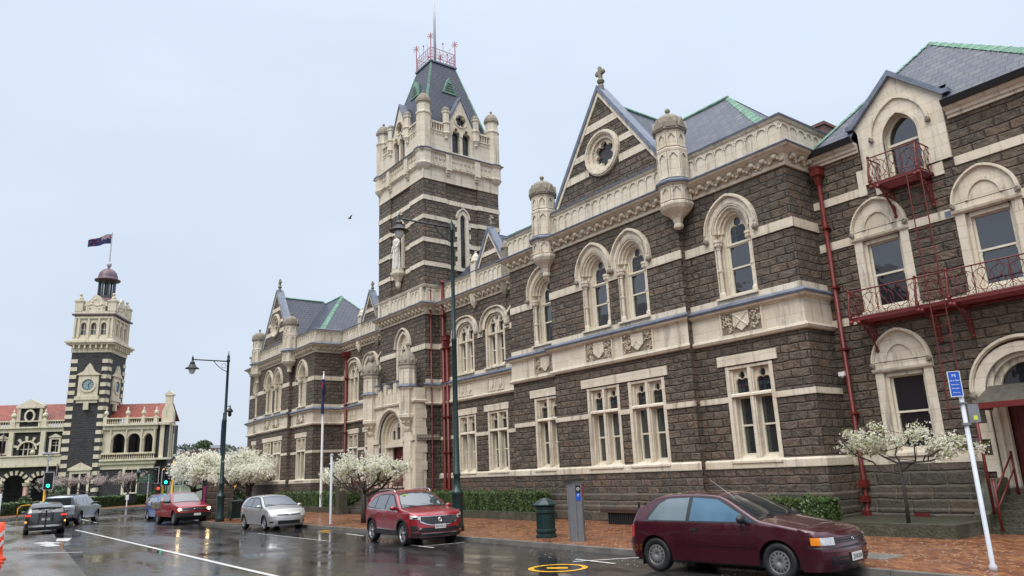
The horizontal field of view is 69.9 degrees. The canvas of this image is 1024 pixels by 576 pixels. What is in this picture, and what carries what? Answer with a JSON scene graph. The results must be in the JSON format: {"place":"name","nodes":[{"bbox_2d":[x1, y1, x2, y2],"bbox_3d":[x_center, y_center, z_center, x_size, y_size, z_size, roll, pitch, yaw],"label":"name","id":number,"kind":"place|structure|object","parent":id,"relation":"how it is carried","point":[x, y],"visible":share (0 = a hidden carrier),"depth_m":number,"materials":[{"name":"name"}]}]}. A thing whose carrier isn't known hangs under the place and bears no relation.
{"place":"outdoors","nodes":[
{"label":"outdoors","id":0,"kind":"place"},
{"bbox_2d":[0,504,144,517],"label":"station pavement","id":1,"kind":"structure","parent":0,"point":[101,508],"depth_m":74.26,"materials":[{"name":"brick"}]},
{"bbox_2d":[0,501,39,515],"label":"hedge","id":2,"kind":"object","parent":1,"relation":"on","point":[8,508],"visible":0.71,"depth_m":62.86,"materials":[{"name":"green plant"}]},
{"bbox_2d":[53,471,108,496],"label":"blossom tree","id":3,"kind":"object","parent":1,"relation":"on","point":[98,481],"visible":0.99,"depth_m":78.69,"materials":[{"name":"pink plant"}]},
{"bbox_2d":[0,232,178,502],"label":"railway station","id":4,"kind":"object","parent":1,"relation":"on","point":[93,435],"visible":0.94,"depth_m":97.12,"materials":[{"name":"stone"}]},
{"bbox_2d":[67,463,92,494],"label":"portico","id":5,"kind":"structure","parent":4,"relation":"in","point":[78,470],"depth_m":94.75,"materials":[{"name":"stone"}]},
{"bbox_2d":[88,234,111,246],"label":"station flag","id":6,"kind":"object","parent":4,"relation":"attached to","point":[104,239],"visible":1,"depth_m":105.53,"materials":[{"name":"blue fabric"}]},
{"bbox_2d":[90,493,150,506],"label":"hedge","id":7,"kind":"object","parent":1,"relation":"on","point":[111,501],"visible":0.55,"depth_m":79.05,"materials":[{"name":"green plant"}]},
{"bbox_2d":[125,493,135,506],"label":"roadside bin","id":8,"kind":"object","parent":1,"relation":"on","point":[130,498],"visible":0.94,"depth_m":74.83,"materials":[{"name":"black paint"}]},
{"bbox_2d":[136,470,140,493],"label":"lantern post","id":9,"kind":"object","parent":1,"relation":"on","point":[138,472],"visible":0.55,"depth_m":83.76,"materials":[{"name":"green metal"}]},
{"bbox_2d":[138,474,153,499],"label":"signpost","id":10,"kind":"object","parent":1,"relation":"on","point":[150,476],"visible":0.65,"depth_m":83.41,"materials":[{"name":"metal"}]},
{"bbox_2d":[151,486,167,494],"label":"shrub","id":11,"kind":"object","parent":1,"relation":"on","point":[153,493],"visible":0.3,"depth_m":83.68,"materials":[{"name":"green plant"}]},
{"bbox_2d":[174,480,182,491],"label":"street sign","id":12,"kind":"object","parent":1,"relation":"on","point":[176,484],"visible":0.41,"depth_m":51.22,"materials":[{"name":"white metal"}]},
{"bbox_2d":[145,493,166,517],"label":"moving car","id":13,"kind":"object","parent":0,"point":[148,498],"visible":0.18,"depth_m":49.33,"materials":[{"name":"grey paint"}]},
{"bbox_2d":[174,489,201,492],"bbox_3d":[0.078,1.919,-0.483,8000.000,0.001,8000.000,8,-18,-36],"label":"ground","id":14,"kind":"structure","parent":0,"point":[189,490],"depth_m":285.39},
{"bbox_2d":[174,477,218,489],"bbox_3d":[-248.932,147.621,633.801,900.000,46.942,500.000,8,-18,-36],"label":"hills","id":15,"kind":"structure","parent":0,"point":[184,487],"depth_m":387.92,"materials":[{"name":"green plant"}]},
{"bbox_2d":[195,440,213,451],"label":"skyline tree","id":16,"kind":"object","parent":15,"relation":"on","point":[203,444],"visible":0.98,"depth_m":596.28,"materials":[{"name":"green plant"}]},
{"bbox_2d":[176,441,243,461],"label":"hillside wood","id":17,"kind":"object","parent":15,"relation":"on","point":[187,448],"visible":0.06,"depth_m":595.32,"materials":[{"name":"green plant"}]},
{"bbox_2d":[209,445,219,450],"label":"hillside house","id":18,"kind":"structure","parent":15,"relation":"on","point":[212,447],"depth_m":593.95,"materials":[{"name":"brick"}]},
{"bbox_2d":[334,481,348,514],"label":"gate pier","id":19,"kind":"structure","parent":0,"point":[341,508],"depth_m":39.63,"materials":[{"name":"stone"}]},
{"bbox_2d":[0,491,855,575],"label":"road","id":20,"kind":"structure","parent":0,"point":[339,553],"depth_m":19.52,"materials":[{"name":"grey asphalt"}]},
{"bbox_2d":[0,524,85,575],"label":"road patch","id":21,"kind":"object","parent":20,"relation":"on","point":[38,560],"visible":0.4,"depth_m":22.67,"materials":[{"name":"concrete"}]},
{"bbox_2d":[0,525,3,563],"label":"traffic barrier","id":22,"kind":"object","parent":21,"relation":"on","point":[1,533],"visible":0.95,"depth_m":21.01,"materials":[{"name":"orange plastic"}]},
{"bbox_2d":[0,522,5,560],"bbox_3d":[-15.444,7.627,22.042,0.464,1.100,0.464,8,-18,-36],"label":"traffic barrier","id":23,"kind":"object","parent":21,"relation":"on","point":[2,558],"visible":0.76,"depth_m":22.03,"materials":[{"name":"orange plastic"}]},
{"bbox_2d":[21,502,68,534],"bbox_3d":[-22.827,11.212,35.788,2.032,1.446,4.484,7,-17,-32],"label":"moving car","id":24,"kind":"object","parent":21,"relation":"on","point":[45,516],"visible":1,"depth_m":34.36,"materials":[{"name":"grey paint"}]},
{"bbox_2d":[36,542,59,546],"bbox_3d":[-17.595,9.754,27.926,0.870,0.001,3.394,11,-19,-42],"label":"road marking","id":25,"kind":"object","parent":21,"relation":"on","point":[48,544],"visible":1,"depth_m":28.08,"materials":[{"name":"white paint"}]},
{"bbox_2d":[42,452,54,501],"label":"traffic light","id":26,"kind":"object","parent":20,"relation":"on","point":[48,480],"visible":0.94,"depth_m":47.01,"materials":[{"name":"black paint"}]},
{"bbox_2d":[56,538,70,540],"bbox_3d":[-18.312,10.291,29.942,0.546,0.001,2.568,6,-16,-29],"label":"road marking","id":27,"kind":"object","parent":20,"relation":"on","point":[63,539],"visible":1,"depth_m":30.10,"materials":[{"name":"white paint"}]},
{"bbox_2d":[44,493,100,524],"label":"moving car","id":28,"kind":"object","parent":20,"relation":"on","point":[79,506],"visible":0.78,"depth_m":43.11,"materials":[{"name":"silver metal"}]},
{"bbox_2d":[0,506,144,519],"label":"kerb","id":29,"kind":"structure","parent":20,"relation":"on","point":[101,509],"depth_m":70.81,"materials":[{"name":"grey concrete"}]},
{"bbox_2d":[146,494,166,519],"bbox_3d":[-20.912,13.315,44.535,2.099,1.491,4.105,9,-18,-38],"label":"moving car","id":30,"kind":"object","parent":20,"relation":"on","point":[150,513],"visible":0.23,"depth_m":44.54,"materials":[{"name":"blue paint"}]},
{"bbox_2d":[152,467,169,493],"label":"traffic light","id":31,"kind":"object","parent":20,"relation":"on","point":[157,475],"visible":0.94,"depth_m":50.98,"materials":[{"name":"black paint"}]},
{"bbox_2d":[164,461,174,492],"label":"traffic light","id":32,"kind":"object","parent":20,"relation":"on","point":[167,477],"visible":0.52,"depth_m":51.06,"materials":[{"name":"black paint"}]},
{"bbox_2d":[76,530,277,575],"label":"road marking","id":33,"kind":"object","parent":20,"relation":"on","point":[255,571],"visible":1,"depth_m":20.38,"materials":[{"name":"white paint"}]},
{"bbox_2d":[150,492,210,524],"bbox_3d":[-18.011,11.934,39.817,2.055,1.636,4.902,10,-19,-40],"label":"moving car","id":34,"kind":"object","parent":20,"relation":"on","point":[176,507],"visible":1,"depth_m":38.75,"materials":[{"name":"red paint"}]},
{"bbox_2d":[214,446,277,488],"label":"blossom tree","id":35,"kind":"object","parent":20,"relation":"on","point":[261,456],"visible":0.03,"depth_m":55.30,"materials":[{"name":"white plant"}]},
{"bbox_2d":[241,494,304,530],"bbox_3d":[-10.533,9.812,32.179,2.012,1.430,3.938,9,-18,-38],"label":"parked car","id":36,"kind":"object","parent":20,"relation":"on","point":[266,512],"visible":1,"depth_m":31.27,"materials":[{"name":"silver metal"}]},
{"bbox_2d":[366,487,460,545],"bbox_3d":[-3.168,7.135,23.083,2.092,1.597,4.103,6,-17,-31],"label":"parked car","id":37,"kind":"object","parent":20,"relation":"on","point":[405,516],"visible":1,"depth_m":22.10,"materials":[{"name":"red paint"}]},
{"bbox_2d":[528,564,587,571],"bbox_3d":[0.948,5.773,15.105,1.240,0.001,1.240,8,-18,-36],"label":"road marking","id":38,"kind":"object","parent":20,"relation":"on","point":[532,568],"visible":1,"depth_m":15.06,"materials":[{"name":"yellow paint"}]},
{"bbox_2d":[179,520,971,575],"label":"kerb","id":39,"kind":"structure","parent":20,"relation":"on","point":[863,571],"depth_m":18.49,"materials":[{"name":"grey concrete"}]},
{"bbox_2d":[632,481,868,575],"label":"parked car","id":40,"kind":"object","parent":20,"relation":"on","point":[737,528],"visible":1,"depth_m":13.15,"materials":[{"name":"red paint"}]},
{"bbox_2d":[0,0,1023,450],"label":"sky","id":41,"kind":"structure","parent":0,"point":[226,149],"materials":[{"name":"white"}]},
{"bbox_2d":[198,512,1023,575],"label":"pavement","id":42,"kind":"structure","parent":0,"point":[1008,562],"depth_m":16.01,"materials":[{"name":"brick"}]},
{"bbox_2d":[165,448,235,492],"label":"blossom tree","id":43,"kind":"object","parent":42,"relation":"on","point":[194,470],"visible":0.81,"depth_m":45.94,"materials":[{"name":"white plant"}]},
{"bbox_2d":[185,352,232,521],"bbox_3d":[-15.684,7.496,37.558,2.441,8.750,0.803,7,-17,-32],"label":"street lamp","id":44,"kind":"object","parent":42,"relation":"on","point":[220,496],"visible":1,"depth_m":37.87,"materials":[{"name":"green metal"}]},
{"bbox_2d":[220,413,223,455],"bbox_3d":[-15.257,7.797,38.513,0.128,2.402,0.633,7,-17,-32],"label":"flag","id":45,"kind":"object","parent":44,"relation":"attached to","point":[221,435],"visible":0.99,"depth_m":38.40,"materials":[{"name":"blue fabric"}]},
{"bbox_2d":[201,480,233,519],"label":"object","id":46,"kind":"object","parent":42,"relation":"on","point":[210,490],"visible":0.55,"depth_m":40.22,"materials":[{"name":"brown stone"}]},
{"bbox_2d":[227,500,243,519],"bbox_3d":[-14.538,11.651,38.452,0.640,0.995,0.680,8,-18,-36],"label":"wheelie bin","id":47,"kind":"object","parent":42,"relation":"on","point":[234,509],"visible":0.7,"depth_m":38.25,"materials":[{"name":"green plastic"}]},
{"bbox_2d":[233,490,244,502],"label":"shrub","id":48,"kind":"object","parent":42,"relation":"on","point":[239,495],"visible":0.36,"depth_m":47.50,"materials":[{"name":"green plant"}]},
{"bbox_2d":[208,446,277,499],"bbox_3d":[-14.155,10.129,38.007,5.194,3.819,2.600,-13,-18,36],"label":"blossom tree","id":49,"kind":"object","parent":42,"relation":"on","point":[249,472],"visible":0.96,"depth_m":37.39,"materials":[{"name":"white plant"}]},
{"bbox_2d":[274,490,367,507],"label":"hedge","id":50,"kind":"object","parent":42,"relation":"on","point":[308,499],"visible":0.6,"depth_m":44.46,"materials":[{"name":"green plant"}]},
{"bbox_2d":[319,372,324,506],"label":"flagpole","id":51,"kind":"object","parent":42,"relation":"on","point":[322,424],"visible":0.98,"depth_m":44.62,"materials":[{"name":"white metal"}]},
{"bbox_2d":[301,506,349,512],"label":"planter wall","id":52,"kind":"structure","parent":42,"relation":"on","point":[317,509],"depth_m":43.43,"materials":[{"name":"stone"}]},
{"bbox_2d":[329,454,333,525],"bbox_3d":[-7.595,8.442,30.739,0.120,2.910,0.160,8,-18,-36],"label":"sign pole","id":53,"kind":"object","parent":42,"relation":"on","point":[331,476],"visible":1,"depth_m":30.70,"materials":[{"name":"white metal"}]},
{"bbox_2d":[317,449,412,522],"bbox_3d":[-6.786,8.586,31.737,5.505,3.163,2.743,-14,-18,39],"label":"blossom tree","id":54,"kind":"object","parent":42,"relation":"on","point":[378,468],"visible":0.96,"depth_m":31.34,"materials":[{"name":"white plant"}]},
{"bbox_2d":[389,213,463,530],"bbox_3d":[-2.971,2.636,25.337,2.766,11.200,0.687,8,-18,-36],"label":"street lamp","id":55,"kind":"object","parent":42,"relation":"on","point":[398,230],"visible":0.94,"depth_m":25.75,"materials":[{"name":"green metal"}]},
{"bbox_2d":[463,510,555,520],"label":"planter wall","id":56,"kind":"structure","parent":42,"relation":"on","point":[511,515],"depth_m":29.92,"materials":[{"name":"stone"}]},
{"bbox_2d":[429,488,551,511],"bbox_3d":[-2.023,9.643,33.029,1.148,1.176,11.280,8,-18,-36],"label":"hedge","id":57,"kind":"object","parent":56,"relation":"in","point":[503,500],"visible":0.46,"depth_m":30.57,"materials":[{"name":"green plant"}]},
{"bbox_2d":[533,498,556,537],"bbox_3d":[0.962,6.581,21.004,0.647,1.090,0.647,8,-18,-36],"label":"litter bin","id":58,"kind":"object","parent":42,"relation":"on","point":[545,514],"visible":1,"depth_m":20.79,"materials":[{"name":"green metal"}]},
{"bbox_2d":[564,478,585,541],"bbox_3d":[1.706,5.912,19.536,0.500,1.610,0.330,-6,-15,14],"label":"parking meter","id":59,"kind":"object","parent":42,"relation":"on","point":[576,515],"visible":1,"depth_m":19.44,"materials":[{"name":"metal"}]},
{"bbox_2d":[600,502,646,524],"bbox_3d":[4.157,7.475,24.268,0.600,0.700,2.950,8,-18,-36],"label":"bench","id":60,"kind":"object","parent":42,"relation":"on","point":[623,516],"visible":0.5,"depth_m":24.52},
{"bbox_2d":[244,0,1023,534],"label":"courthouse","id":61,"kind":"structure","parent":42,"relation":"on","point":[728,292],"depth_m":25.01,"materials":[{"name":"stone"}]},
{"bbox_2d":[252,380,258,418],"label":"window","id":62,"kind":"structure","parent":61,"relation":"in","point":[255,388],"depth_m":62.02,"materials":[{"name":"stone"}]},
{"bbox_2d":[260,442,270,482],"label":"window","id":63,"kind":"structure","parent":61,"relation":"in","point":[266,446],"depth_m":57.34,"materials":[{"name":"stone"}]},
{"bbox_2d":[263,370,272,415],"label":"window","id":64,"kind":"structure","parent":61,"relation":"in","point":[267,388],"depth_m":58.95,"materials":[{"name":"stone"}]},
{"bbox_2d":[270,314,279,337],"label":"round window","id":65,"kind":"structure","parent":61,"relation":"in","point":[275,323],"depth_m":59.32,"materials":[{"name":"stone"}]},
{"bbox_2d":[270,441,280,481],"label":"window","id":66,"kind":"structure","parent":61,"relation":"in","point":[276,445],"depth_m":55.60,"materials":[{"name":"stone"}]},
{"bbox_2d":[271,367,282,413],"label":"window","id":67,"kind":"structure","parent":61,"relation":"in","point":[277,381],"depth_m":57.37,"materials":[{"name":"stone"}]},
{"bbox_2d":[294,437,305,480],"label":"window","id":68,"kind":"structure","parent":61,"relation":"in","point":[300,442],"depth_m":52.72,"materials":[{"name":"stone"}]},
{"bbox_2d":[295,359,307,408],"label":"window","id":69,"kind":"structure","parent":61,"relation":"in","point":[302,369],"depth_m":54.25,"materials":[{"name":"stone"}]},
{"bbox_2d":[344,357,360,403],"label":"window","id":70,"kind":"structure","parent":61,"relation":"in","point":[354,370],"depth_m":52.04,"materials":[{"name":"stone"}]},
{"bbox_2d":[347,434,357,478],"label":"window","id":71,"kind":"structure","parent":61,"relation":"in","point":[352,444],"depth_m":50.76,"materials":[{"name":"stone"}]},
{"bbox_2d":[364,432,368,476],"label":"window","id":72,"kind":"structure","parent":61,"relation":"in","point":[366,433],"depth_m":49.13,"materials":[{"name":"stone"}]},
{"bbox_2d":[360,351,379,372],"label":"window","id":73,"kind":"structure","parent":61,"relation":"in","point":[364,362],"depth_m":50.33,"materials":[{"name":"stone"}]},
{"bbox_2d":[394,328,410,380],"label":"window","id":74,"kind":"structure","parent":61,"relation":"in","point":[400,342],"depth_m":43.66,"materials":[{"name":"stone"}]},
{"bbox_2d":[455,208,471,271],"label":"window","id":75,"kind":"structure","parent":61,"relation":"in","point":[463,246],"depth_m":44.46,"materials":[{"name":"stone"}]},
{"bbox_2d":[450,315,477,375],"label":"window","id":76,"kind":"structure","parent":61,"relation":"in","point":[466,332],"depth_m":39.79,"materials":[{"name":"stone"}]},
{"bbox_2d":[459,414,477,474],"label":"window","id":77,"kind":"structure","parent":61,"relation":"in","point":[467,424],"depth_m":38.52,"materials":[{"name":"stone"}]},
{"bbox_2d":[478,305,508,369],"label":"window","id":78,"kind":"structure","parent":61,"relation":"in","point":[495,330],"depth_m":37.72,"materials":[{"name":"stone"}]},
{"bbox_2d":[487,409,509,473],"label":"window","id":79,"kind":"structure","parent":61,"relation":"in","point":[498,425],"depth_m":36.38,"materials":[{"name":"stone"}]},
{"bbox_2d":[525,266,552,347],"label":"window","id":80,"kind":"structure","parent":61,"relation":"in","point":[538,286],"depth_m":32.07,"materials":[{"name":"stone"}]},
{"bbox_2d":[534,396,559,471],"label":"window","id":81,"kind":"structure","parent":61,"relation":"in","point":[545,408],"depth_m":30.66,"materials":[{"name":"stone"}]},
{"bbox_2d":[574,242,611,333],"bbox_3d":[3.343,-0.074,28.746,0.647,3.540,2.090,8,-18,-36],"label":"window","id":82,"kind":"structure","parent":61,"relation":"in","point":[592,267],"depth_m":29.02,"materials":[{"name":"stone"}]},
{"bbox_2d":[585,129,619,176],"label":"round window","id":83,"kind":"structure","parent":61,"relation":"in","point":[603,149],"depth_m":29.37,"materials":[{"name":"stone"}]},
{"bbox_2d":[587,384,624,468],"bbox_3d":[3.590,5.211,27.419,0.530,3.010,1.800,8,-18,-36],"label":"window","id":84,"kind":"structure","parent":61,"relation":"in","point":[605,422],"depth_m":27.53,"materials":[{"name":"stone"}]},
{"bbox_2d":[609,228,651,323],"bbox_3d":[4.538,-0.511,27.203,0.647,3.540,2.090,8,-18,-36],"label":"window","id":85,"kind":"structure","parent":61,"relation":"in","point":[630,254],"depth_m":27.45,"materials":[{"name":"stone"}]},
{"bbox_2d":[628,377,671,467],"bbox_3d":[4.904,4.730,25.722,0.530,3.010,1.800,8,-18,-36],"label":"window","id":86,"kind":"structure","parent":61,"relation":"in","point":[647,398],"depth_m":25.83,"materials":[{"name":"stone"}]},
{"bbox_2d":[703,193,758,301],"bbox_3d":[7.330,-1.411,24.085,0.647,3.540,2.130,8,-18,-36],"label":"window","id":87,"kind":"structure","parent":61,"relation":"in","point":[730,223],"depth_m":24.30,"materials":[{"name":"stone"}]},
{"bbox_2d":[725,360,784,463],"bbox_3d":[7.582,3.873,22.750,0.530,3.010,1.800,8,-18,-36],"label":"window","id":88,"kind":"structure","parent":61,"relation":"in","point":[752,400],"depth_m":22.84,"materials":[{"name":"stone"}]},
{"bbox_2d":[849,196,921,315],"bbox_3d":[10.892,-1.021,21.434,0.505,3.450,1.725,8,-18,-36],"label":"window","id":89,"kind":"structure","parent":61,"relation":"in","point":[886,259],"depth_m":21.52,"materials":[{"name":"stone"}]},
{"bbox_2d":[869,327,948,456],"bbox_3d":[11.050,2.855,20.457,0.505,3.550,1.725,8,-18,-36],"label":"window","id":90,"kind":"structure","parent":61,"relation":"in","point":[906,396],"depth_m":20.56,"materials":[{"name":"stone"}]},
{"bbox_2d":[949,162,1023,294],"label":"window","id":91,"kind":"structure","parent":61,"relation":"in","point":[997,231],"depth_m":19.32,"materials":[{"name":"stone"}]},
{"bbox_2d":[303,517,1023,575],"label":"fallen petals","id":92,"kind":"object","parent":42,"relation":"on","point":[868,547],"visible":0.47,"depth_m":14.49,"materials":[{"name":"white plant"}]},
{"bbox_2d":[867,553,905,559],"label":"pavement slab","id":93,"kind":"structure","parent":42,"relation":"on","point":[882,556],"depth_m":13.98,"materials":[{"name":"grey concrete"}]},
{"bbox_2d":[838,516,973,523],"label":"soil","id":94,"kind":"structure","parent":42,"relation":"on","point":[919,520],"depth_m":18.76,"materials":[{"name":"soil"}]},
{"bbox_2d":[763,493,843,520],"bbox_3d":[7.894,6.035,20.019,1.141,0.836,2.177,8,-18,-36],"label":"hedge","id":95,"kind":"object","parent":94,"relation":"on","point":[829,508],"visible":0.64,"depth_m":19.45,"materials":[{"name":"green plant"}]},
{"bbox_2d":[834,419,989,522],"bbox_3d":[9.754,4.473,17.969,1.794,2.584,3.888,8,-18,-36],"label":"blossom tree","id":96,"kind":"object","parent":94,"relation":"on","point":[942,445],"visible":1,"depth_m":18.04,"materials":[{"name":"white plant"}]},
{"bbox_2d":[840,520,983,539],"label":"planter wall","id":97,"kind":"structure","parent":42,"relation":"on","point":[964,530],"depth_m":16.91,"materials":[{"name":"stone"}]},
{"bbox_2d":[946,371,997,571],"bbox_3d":[7.668,2.970,12.086,0.380,3.205,0.126,-7,-15,17],"label":"parking sign","id":98,"kind":"object","parent":42,"relation":"on","point":[956,388],"visible":1,"depth_m":12.21,"materials":[{"name":"metal"}]},
{"label":"garden","id":99,"kind":"structure","parent":0,"visible":0},
{"bbox_2d":[17,495,31,501],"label":"shrub","id":100,"kind":"object","parent":99,"relation":"on","point":[24,498],"visible":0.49,"depth_m":71.25,"materials":[{"name":"green plant"}]},
{"bbox_2d":[32,476,59,498],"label":"blossom tree","id":101,"kind":"object","parent":99,"relation":"on","point":[41,481],"visible":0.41,"depth_m":80.64,"materials":[{"name":"pink plant"}]},
{"bbox_2d":[47,486,67,496],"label":"shrub","id":102,"kind":"object","parent":99,"relation":"on","point":[60,490],"visible":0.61,"depth_m":76.18,"materials":[{"name":"green plant"}]},
{"bbox_2d":[108,471,146,493],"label":"blossom tree","id":103,"kind":"object","parent":99,"relation":"on","point":[120,476],"visible":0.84,"depth_m":84.54,"materials":[{"name":"pink plant"}]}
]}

